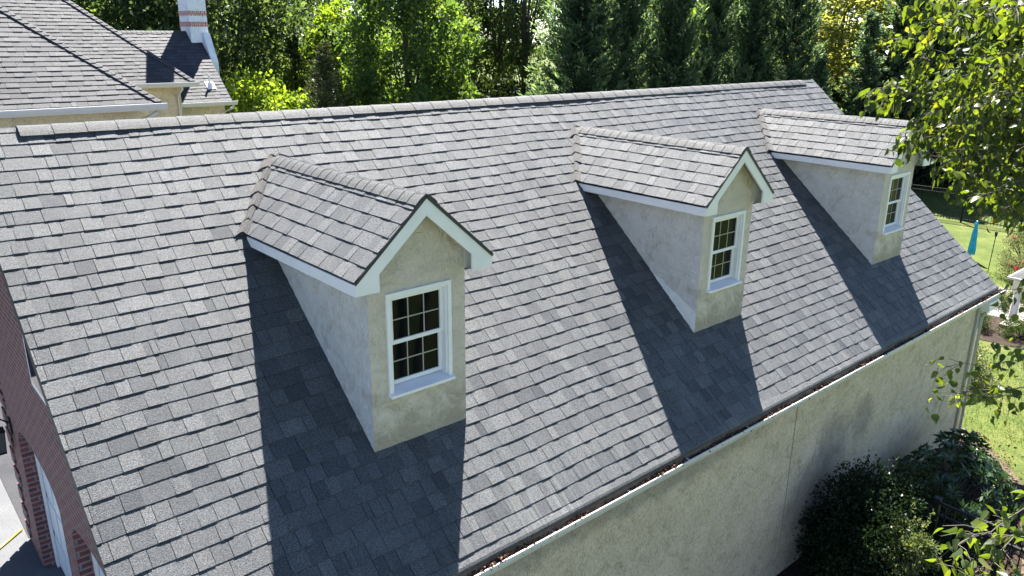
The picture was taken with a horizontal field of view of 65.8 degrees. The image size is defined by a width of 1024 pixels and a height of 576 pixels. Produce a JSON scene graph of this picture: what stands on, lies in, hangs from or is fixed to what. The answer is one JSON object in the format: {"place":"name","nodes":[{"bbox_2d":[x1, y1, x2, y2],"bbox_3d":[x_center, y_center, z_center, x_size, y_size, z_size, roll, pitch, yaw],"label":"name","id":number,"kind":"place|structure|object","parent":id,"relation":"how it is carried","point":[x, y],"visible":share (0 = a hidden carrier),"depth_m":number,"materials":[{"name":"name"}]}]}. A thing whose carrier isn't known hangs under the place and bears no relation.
{"place":"outdoors","nodes":[
{"label":"outdoors","id":0,"kind":"place"},
{"bbox_2d":[0,402,29,537],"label":"asphalt yard","id":1,"kind":"structure","parent":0,"point":[8,478],"depth_m":12.19,"materials":[{"name":"grey asphalt"}]},
{"bbox_2d":[0,478,65,575],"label":"driveway","id":2,"kind":"structure","parent":0,"point":[19,555],"depth_m":10.52,"materials":[{"name":"concrete"}]},
{"bbox_2d":[0,529,22,548],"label":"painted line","id":3,"kind":"object","parent":2,"relation":"on","point":[11,538],"visible":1,"depth_m":10.72,"materials":[{"name":"yellow paint"}]},
{"bbox_2d":[127,0,899,43],"label":"sky","id":4,"kind":"structure","parent":0,"point":[354,0],"materials":[{"name":"white"}]},
{"bbox_2d":[229,44,1023,484],"bbox_3d":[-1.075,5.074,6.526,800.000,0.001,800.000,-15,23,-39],"label":"lawn","id":5,"kind":"structure","parent":0,"point":[959,232],"depth_m":23.82,"materials":[{"name":"green plant"}]},
{"bbox_2d":[74,0,160,29],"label":"oak tree","id":6,"kind":"object","parent":5,"relation":"on","point":[109,2],"visible":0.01,"depth_m":41.06,"materials":[{"name":"green plant"}]},
{"bbox_2d":[0,0,237,127],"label":"house","id":7,"kind":"structure","parent":5,"relation":"on","point":[65,61],"depth_m":25.18,"materials":[{"name":"grey concrete"}]},
{"bbox_2d":[70,0,252,75],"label":"oak tree","id":8,"kind":"object","parent":5,"relation":"on","point":[105,16],"visible":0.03,"depth_m":37.06,"materials":[{"name":"green plant"}]},
{"bbox_2d":[111,0,318,103],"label":"oak tree","id":9,"kind":"object","parent":5,"relation":"on","point":[276,15],"visible":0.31,"depth_m":36.88,"materials":[{"name":"green plant"}]},
{"bbox_2d":[208,0,255,70],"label":"woodland tree","id":10,"kind":"object","parent":5,"relation":"on","point":[228,11],"depth_m":58.74,"materials":[{"name":"green plant"}]},
{"bbox_2d":[220,66,308,113],"bbox_3d":[-11.299,-6.879,34.711,5.729,5.480,5.736,-15,23,-39],"label":"sumac shrub","id":11,"kind":"object","parent":5,"relation":"on","point":[256,90],"visible":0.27,"depth_m":33.54,"materials":[{"name":"green plant"}]},
{"bbox_2d":[249,84,317,111],"bbox_3d":[-10.489,-6.967,36.181,5.427,4.730,5.434,8,19,23],"label":"sumac shrub","id":12,"kind":"object","parent":5,"relation":"on","point":[301,95],"visible":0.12,"depth_m":35.47,"materials":[{"name":"green plant"}]},
{"bbox_2d":[225,0,342,98],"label":"oak tree","id":13,"kind":"object","parent":5,"relation":"on","point":[310,3],"visible":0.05,"depth_m":54.21,"materials":[{"name":"green plant"}]},
{"bbox_2d":[277,34,312,102],"bbox_3d":[-10.861,-9.146,39.763,3.422,6.938,3.396,-15,23,-39],"label":"young spruce tree","id":14,"kind":"object","parent":5,"relation":"on","point":[296,38],"visible":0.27,"depth_m":38.90,"materials":[{"name":"green plant"}]},
{"bbox_2d":[277,0,371,37],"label":"woodland tree","id":15,"kind":"object","parent":5,"relation":"on","point":[316,14],"visible":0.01,"depth_m":61.15,"materials":[{"name":"green plant"}]},
{"bbox_2d":[298,39,354,108],"bbox_3d":[-7.673,-6.949,33.141,3.306,6.640,3.445,-15,23,-39],"label":"cedar tree","id":16,"kind":"object","parent":5,"relation":"on","point":[325,67],"visible":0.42,"depth_m":32.37,"materials":[{"name":"green plant"}]},
{"bbox_2d":[280,0,385,107],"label":"maple tree","id":17,"kind":"object","parent":5,"relation":"on","point":[336,18],"visible":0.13,"depth_m":38.39,"materials":[{"name":"green plant"}]},
{"bbox_2d":[332,41,400,105],"bbox_3d":[-6.740,-8.426,37.731,4.289,6.612,3.988,8,19,23],"label":"maple tree","id":18,"kind":"object","parent":5,"relation":"on","point":[342,88],"visible":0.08,"depth_m":36.72,"materials":[{"name":"green plant"}]},
{"bbox_2d":[331,0,420,67],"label":"woodland tree","id":19,"kind":"object","parent":5,"relation":"on","point":[383,20],"visible":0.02,"depth_m":60.26,"materials":[{"name":"green plant"}]},
{"bbox_2d":[319,0,484,105],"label":"pear tree","id":20,"kind":"object","parent":5,"relation":"on","point":[410,41],"visible":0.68,"depth_m":33.69,"materials":[{"name":"green plant"}]},
{"bbox_2d":[419,56,471,99],"bbox_3d":[-3.316,-8.054,37.717,3.532,5.951,3.799,0,18,0],"label":"maple tree","id":21,"kind":"object","parent":5,"relation":"on","point":[443,98],"visible":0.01,"depth_m":36.69,"materials":[{"name":"green plant"}]},
{"bbox_2d":[419,0,483,96],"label":"tulip tree","id":22,"kind":"object","parent":5,"relation":"on","point":[472,3],"visible":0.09,"depth_m":44.32,"materials":[{"name":"green plant"}]},
{"bbox_2d":[460,0,496,89],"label":"tulip tree","id":23,"kind":"object","parent":5,"relation":"on","point":[476,62],"visible":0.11,"depth_m":49.23,"materials":[{"name":"green plant"}]},
{"bbox_2d":[466,73,506,97],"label":"understorey shrub","id":24,"kind":"object","parent":5,"relation":"on","point":[478,83],"visible":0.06,"depth_m":41.72,"materials":[{"name":"green plant"}]},
{"bbox_2d":[467,0,527,93],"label":"tulip tree","id":25,"kind":"object","parent":5,"relation":"on","point":[498,52],"visible":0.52,"depth_m":47.54,"materials":[{"name":"green plant"}]},
{"bbox_2d":[480,22,518,79],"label":"woodland tree","id":26,"kind":"object","parent":5,"relation":"on","point":[493,53],"visible":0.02,"depth_m":80.60,"materials":[{"name":"green plant"}]},
{"bbox_2d":[475,75,524,98],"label":"understorey shrub","id":27,"kind":"object","parent":5,"relation":"on","point":[507,89],"visible":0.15,"depth_m":40.35,"materials":[{"name":"green plant"}]},
{"bbox_2d":[0,80,1005,575],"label":"garage","id":28,"kind":"structure","parent":5,"relation":"on","point":[446,338],"depth_m":7.73,"materials":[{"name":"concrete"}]},
{"bbox_2d":[0,416,12,455],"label":"wall lantern","id":29,"kind":"object","parent":28,"relation":"attached to","point":[3,449],"depth_m":9.84,"materials":[{"name":"black metal"}]},
{"bbox_2d":[22,336,45,404],"bbox_3d":[-4.462,0.682,7.383,0.023,0.700,0.650,-15,23,-39],"label":"gable window","id":30,"kind":"structure","parent":28,"relation":"in","point":[34,382],"depth_m":7.50,"materials":[{"name":"white glass"}]},
{"bbox_2d":[34,454,71,575],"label":"garage door","id":31,"kind":"structure","parent":28,"relation":"in","point":[51,507],"depth_m":9.81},
{"bbox_2d":[91,553,103,575],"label":"garage door","id":32,"kind":"structure","parent":28,"relation":"in","point":[98,572],"depth_m":7.92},
{"bbox_2d":[468,288,1001,575],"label":"gutter leaf litter","id":33,"kind":"object","parent":28,"relation":"on","point":[658,474],"visible":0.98,"depth_m":8.34,"materials":[{"name":"brown plant"}]},
{"bbox_2d":[490,0,554,95],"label":"tulip tree","id":34,"kind":"object","parent":5,"relation":"on","point":[524,45],"visible":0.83,"depth_m":44.37,"materials":[{"name":"green plant"}]},
{"bbox_2d":[514,82,552,95],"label":"understorey shrub","id":35,"kind":"object","parent":5,"relation":"on","point":[522,92],"visible":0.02,"depth_m":39.51,"materials":[{"name":"green plant"}]},
{"bbox_2d":[521,0,588,84],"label":"woodland tree","id":36,"kind":"object","parent":5,"relation":"on","point":[555,5],"visible":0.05,"depth_m":63.24,"materials":[{"name":"green plant"}]},
{"bbox_2d":[513,0,646,95],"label":"cypress tree","id":37,"kind":"object","parent":5,"relation":"on","point":[580,47],"visible":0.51,"depth_m":32.21,"materials":[{"name":"green plant"}]},
{"bbox_2d":[593,0,664,90],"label":"cypress tree","id":38,"kind":"object","parent":5,"relation":"on","point":[631,21],"visible":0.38,"depth_m":32.90,"materials":[{"name":"green plant"}]},
{"bbox_2d":[606,0,695,87],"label":"maple tree","id":39,"kind":"object","parent":5,"relation":"on","point":[693,11],"visible":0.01,"depth_m":39.19,"materials":[{"name":"green plant"}]},
{"bbox_2d":[632,0,717,88],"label":"cypress tree","id":40,"kind":"object","parent":5,"relation":"on","point":[674,48],"visible":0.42,"depth_m":33.16,"materials":[{"name":"green plant"}]},
{"bbox_2d":[671,0,749,86],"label":"cypress tree","id":41,"kind":"object","parent":5,"relation":"on","point":[718,27],"visible":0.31,"depth_m":33.80,"materials":[{"name":"green plant"}]},
{"bbox_2d":[693,1,781,75],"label":"maple tree","id":42,"kind":"object","parent":5,"relation":"on","point":[735,50],"visible":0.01,"depth_m":40.27,"materials":[{"name":"green plant"}]},
{"bbox_2d":[713,0,785,83],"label":"cypress tree","id":43,"kind":"object","parent":5,"relation":"on","point":[752,31],"visible":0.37,"depth_m":34.33,"materials":[{"name":"green plant"}]},
{"bbox_2d":[756,0,836,92],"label":"cypress tree","id":44,"kind":"object","parent":5,"relation":"on","point":[789,22],"visible":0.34,"depth_m":34.27,"materials":[{"name":"green plant"}]},
{"bbox_2d":[805,56,836,105],"bbox_3d":[12.557,-6.497,33.220,3.226,6.244,3.251,-2,18,-8],"label":"young spruce tree","id":45,"kind":"object","parent":5,"relation":"on","point":[818,69],"visible":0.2,"depth_m":32.44,"materials":[{"name":"green plant"}]},
{"bbox_2d":[826,83,847,108],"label":"understorey shrub","id":46,"kind":"object","parent":5,"relation":"on","point":[836,97],"visible":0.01,"depth_m":37.70,"materials":[{"name":"green plant"}]},
{"bbox_2d":[785,0,897,78],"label":"woodland tree","id":47,"kind":"object","parent":5,"relation":"on","point":[859,15],"visible":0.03,"depth_m":54.62,"materials":[{"name":"green plant"}]},
{"bbox_2d":[774,0,924,104],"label":"ash tree","id":48,"kind":"object","parent":5,"relation":"on","point":[835,48],"visible":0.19,"depth_m":37.91,"materials":[{"name":"green plant"}]},
{"bbox_2d":[834,10,891,118],"bbox_3d":[15.666,-8.115,35.350,3.764,8.187,3.735,4,18,12],"label":"young spruce tree","id":49,"kind":"object","parent":5,"relation":"on","point":[876,30],"visible":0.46,"depth_m":34.77,"materials":[{"name":"green plant"}]},
{"bbox_2d":[841,87,930,170],"bbox_3d":[17.597,-7.385,38.222,5.787,5.041,5.346,-13,22,-36],"label":"understorey shrub","id":50,"kind":"object","parent":5,"relation":"on","point":[883,105],"visible":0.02,"depth_m":36.62,"materials":[{"name":"green plant"}]},
{"bbox_2d":[843,0,945,182],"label":"cypress tree","id":51,"kind":"object","parent":5,"relation":"on","point":[900,66],"visible":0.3,"depth_m":35.82,"materials":[{"name":"green plant"}]},
{"bbox_2d":[889,98,969,184],"bbox_3d":[19.206,-7.288,37.962,5.346,5.041,5.787,-7,19,-21],"label":"understorey shrub","id":52,"kind":"object","parent":5,"relation":"on","point":[930,153],"visible":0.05,"depth_m":37.18,"materials":[{"name":"green plant"}]},
{"bbox_2d":[854,0,1023,575],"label":"birch tree","id":53,"kind":"object","parent":5,"relation":"on","point":[997,105],"visible":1,"depth_m":4.07,"materials":[{"name":"green plant"}]},
{"bbox_2d":[899,84,990,183],"bbox_3d":[20.742,-7.441,37.737,6.365,5.546,5.881,-2,18,-7],"label":"understorey shrub","id":54,"kind":"object","parent":5,"relation":"on","point":[943,148],"visible":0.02,"depth_m":36.40,"materials":[{"name":"green plant"}]},
{"bbox_2d":[899,0,1006,187],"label":"cypress tree","id":55,"kind":"object","parent":5,"relation":"on","point":[946,49],"visible":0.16,"depth_m":35.90,"materials":[{"name":"green plant"}]},
{"bbox_2d":[911,184,1022,228],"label":"iron fence","id":56,"kind":"object","parent":5,"relation":"on","point":[971,220],"visible":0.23,"depth_m":30.69,"materials":[{"name":"black metal"}]},
{"bbox_2d":[967,221,978,255],"bbox_3d":[14.701,-1.436,25.246,0.394,1.450,0.399,-15,23,-39],"label":"folded umbrella","id":57,"kind":"object","parent":5,"relation":"on","point":[971,249],"visible":0.84,"depth_m":25.18,"materials":[{"name":"blue fabric"}]},
{"bbox_2d":[927,76,1019,184],"bbox_3d":[22.188,-7.390,37.615,5.881,5.546,6.365,3,18,8],"label":"understorey shrub","id":58,"kind":"object","parent":5,"relation":"on","point":[972,152],"visible":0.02,"depth_m":36.32,"materials":[{"name":"green plant"}]},
{"bbox_2d":[926,495,1023,575],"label":"iron fence","id":59,"kind":"object","parent":5,"relation":"on","point":[938,502],"visible":0.59,"depth_m":9.88,"materials":[{"name":"black metal"}]},
{"bbox_2d":[951,1,1019,58],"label":"maple tree","id":60,"kind":"object","parent":5,"relation":"on","point":[995,37],"visible":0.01,"depth_m":37.40,"materials":[{"name":"green plant"}]},
{"bbox_2d":[969,342,1003,392],"bbox_3d":[9.396,1.453,16.201,1.326,1.190,1.324,-15,23,-39],"label":"dwarf shrub","id":61,"kind":"object","parent":5,"relation":"on","point":[985,372],"visible":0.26,"depth_m":16.01,"materials":[{"name":"green plant"}]},
{"bbox_2d":[961,427,1023,575],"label":"bed edge","id":62,"kind":"object","parent":5,"relation":"on","point":[1019,484],"visible":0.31,"depth_m":12.76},
{"bbox_2d":[776,432,1021,575],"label":"mulch bed","id":63,"kind":"object","parent":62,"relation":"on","point":[791,569],"visible":0.14,"depth_m":11.25,"materials":[{"name":"brown soil"}]},
{"bbox_2d":[792,451,960,575],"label":"holly bush","id":64,"kind":"object","parent":63,"relation":"on","point":[857,521],"visible":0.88,"depth_m":10.01,"materials":[{"name":"green plant"}]},
{"bbox_2d":[880,502,942,575],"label":"boxwood shrub","id":65,"kind":"object","parent":63,"relation":"on","point":[924,548],"visible":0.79,"depth_m":9.41,"materials":[{"name":"green plant"}]},
{"bbox_2d":[891,481,985,575],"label":"holly bush","id":66,"kind":"object","parent":63,"relation":"on","point":[953,536],"visible":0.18,"depth_m":10.42,"materials":[{"name":"green plant"}]},
{"bbox_2d":[880,428,1017,553],"bbox_3d":[6.464,2.817,11.665,3.040,1.338,1.686,-15,23,-39],"label":"rhododendron","id":67,"kind":"object","parent":63,"relation":"on","point":[991,474],"visible":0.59,"depth_m":11.52,"materials":[{"name":"green plant"}]},
{"bbox_2d":[967,430,1023,575],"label":"fallen leaves","id":68,"kind":"object","parent":63,"relation":"on","point":[1012,498],"visible":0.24,"depth_m":12.59,"materials":[{"name":"brown plant"}]},
{"bbox_2d":[987,232,997,271],"bbox_3d":[14.552,-1.036,23.986,0.088,1.360,0.089,-15,23,-39],"label":"garden torch","id":69,"kind":"object","parent":5,"relation":"on","point":[996,233],"visible":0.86,"depth_m":23.91,"materials":[{"name":"black metal"}]},
{"bbox_2d":[964,271,1023,446],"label":"lawn grass","id":70,"kind":"structure","parent":5,"relation":"on","point":[997,281],"depth_m":15.35,"materials":[{"name":"green plant"}]},
{"bbox_2d":[970,4,1023,95],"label":"oak tree","id":71,"kind":"object","parent":5,"relation":"on","point":[1017,44],"visible":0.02,"depth_m":36.19,"materials":[{"name":"green plant"}]},
{"bbox_2d":[979,315,1023,348],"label":"mulch border","id":72,"kind":"object","parent":5,"relation":"on","point":[989,336],"visible":0.14,"depth_m":18.96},
{"bbox_2d":[980,311,995,331],"bbox_3d":[11.396,0.718,19.496,0.829,0.598,0.996,-15,23,-39],"label":"boxwood ball","id":73,"kind":"object","parent":72,"relation":"on","point":[985,320],"visible":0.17,"depth_m":19.27,"materials":[{"name":"green plant"}]},
{"bbox_2d":[999,320,1019,330],"bbox_3d":[12.296,0.928,19.580,0.450,0.090,0.350,-15,23,-39],"label":"edging stone","id":74,"kind":"object","parent":72,"relation":"on","point":[1007,324],"visible":0.29,"depth_m":19.52,"materials":[{"name":"white stone"}]},
{"bbox_2d":[1006,268,1023,320],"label":"garden pavilion","id":75,"kind":"structure","parent":72,"relation":"on","point":[1017,277],"depth_m":19.78,"materials":[{"name":"white wood"}]},
{"bbox_2d":[993,253,1023,282],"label":"rose bush","id":76,"kind":"object","parent":5,"relation":"on","point":[1007,261],"visible":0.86,"depth_m":23.18,"materials":[{"name":"green plant"}]},
{"bbox_2d":[996,223,1023,261],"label":"rose bush","id":77,"kind":"object","parent":5,"relation":"on","point":[1015,237],"visible":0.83,"depth_m":24.98,"materials":[{"name":"green plant"}]},
{"bbox_2d":[1006,286,1023,301],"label":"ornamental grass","id":78,"kind":"object","parent":5,"relation":"on","point":[1012,292],"depth_m":21.52,"materials":[{"name":"green plant"}]},
{"bbox_2d":[981,287,1023,320],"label":"garden path","id":79,"kind":"structure","parent":0,"point":[996,311],"depth_m":20.62,"materials":[{"name":"white concrete"}]},
{"bbox_2d":[999,288,1010,311],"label":"ornamental grass","id":80,"kind":"object","parent":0,"point":[1006,300],"depth_m":20.86,"materials":[{"name":"green plant"}]},
{"bbox_2d":[993,313,1023,338],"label":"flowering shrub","id":81,"kind":"object","parent":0,"point":[1020,333],"visible":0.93,"depth_m":18.81,"materials":[{"name":"green plant"}]}
]}

